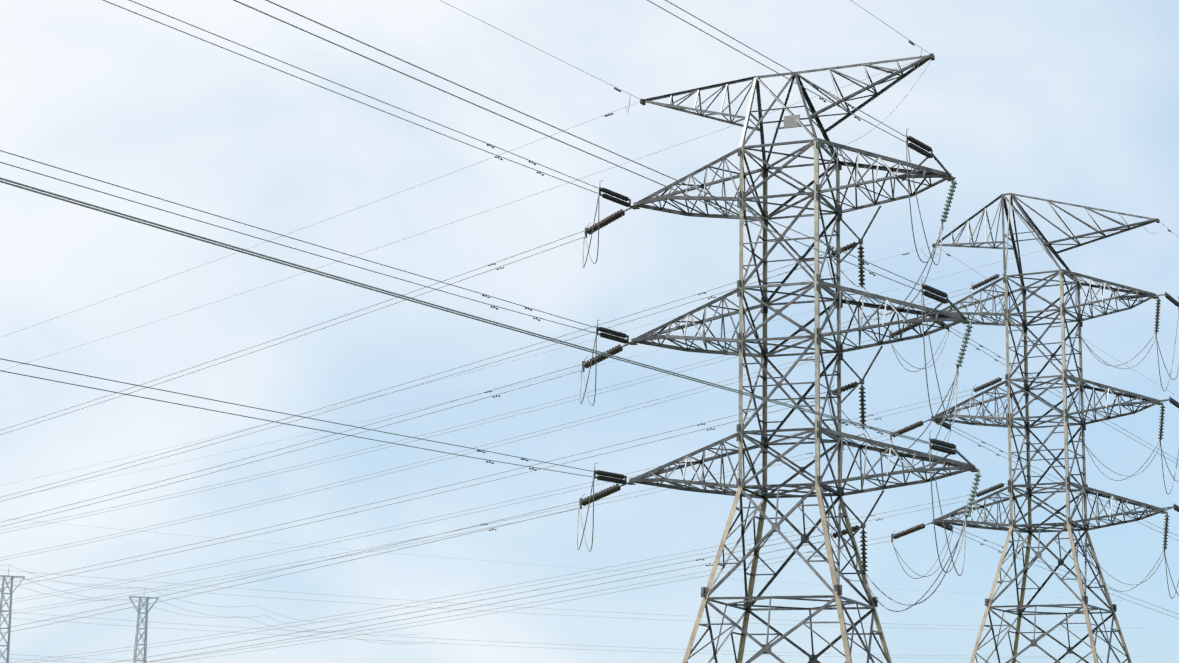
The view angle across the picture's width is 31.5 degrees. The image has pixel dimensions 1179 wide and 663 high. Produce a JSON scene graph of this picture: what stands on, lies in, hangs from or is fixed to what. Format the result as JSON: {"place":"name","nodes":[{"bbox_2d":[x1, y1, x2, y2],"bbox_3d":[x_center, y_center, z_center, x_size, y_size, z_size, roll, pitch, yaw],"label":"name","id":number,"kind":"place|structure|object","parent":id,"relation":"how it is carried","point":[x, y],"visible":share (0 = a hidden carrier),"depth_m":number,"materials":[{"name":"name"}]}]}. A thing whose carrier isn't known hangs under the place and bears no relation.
{"place":"outdoors","nodes":[
{"label":"outdoors","id":0,"kind":"place"},
{"bbox_2d":[0,0,1178,662],"label":"sky","id":1,"kind":"structure","parent":0,"point":[1076,102],"materials":[{"name":"blue"}]},
{"label":"ground","id":2,"kind":"structure","parent":0,"visible":0},
{"bbox_2d":[0,567,24,662],"bbox_3d":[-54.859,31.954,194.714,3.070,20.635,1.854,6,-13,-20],"label":"mast","id":3,"kind":"object","parent":2,"relation":"on","point":[9,614],"visible":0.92,"depth_m":195.89,"materials":[{"name":"metal"}]},
{"bbox_2d":[0,565,430,643],"bbox_3d":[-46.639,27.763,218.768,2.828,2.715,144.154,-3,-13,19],"label":"mast line wires","id":4,"kind":"object","parent":3,"relation":"attached to","point":[192,611],"visible":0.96,"depth_m":227.74,"materials":[{"name":"metal"}]},
{"bbox_2d":[129,586,158,662],"bbox_3d":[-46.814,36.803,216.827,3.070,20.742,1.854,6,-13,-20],"label":"mast","id":5,"kind":"object","parent":2,"relation":"on","point":[138,628],"visible":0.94,"depth_m":218.05,"materials":[{"name":"metal"}]},
{"bbox_2d":[577,49,981,662],"bbox_3d":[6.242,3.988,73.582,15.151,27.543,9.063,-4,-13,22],"label":"tower","id":6,"kind":"structure","parent":2,"relation":"on","point":[817,283],"depth_m":73.75,"materials":[{"name":"metal"}]},
{"bbox_2d":[888,193,1178,662],"bbox_3d":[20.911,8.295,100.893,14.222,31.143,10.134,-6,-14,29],"label":"tower","id":7,"kind":"structure","parent":2,"relation":"on","point":[1084,489],"depth_m":100.92,"materials":[{"name":"metal"}]},
{"bbox_2d":[0,0,1178,662],"bbox_3d":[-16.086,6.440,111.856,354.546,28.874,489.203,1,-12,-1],"label":"conductors","id":8,"kind":"object","parent":7,"relation":"on","point":[456,454],"visible":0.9,"depth_m":83.36,"materials":[{"name":"metal"}]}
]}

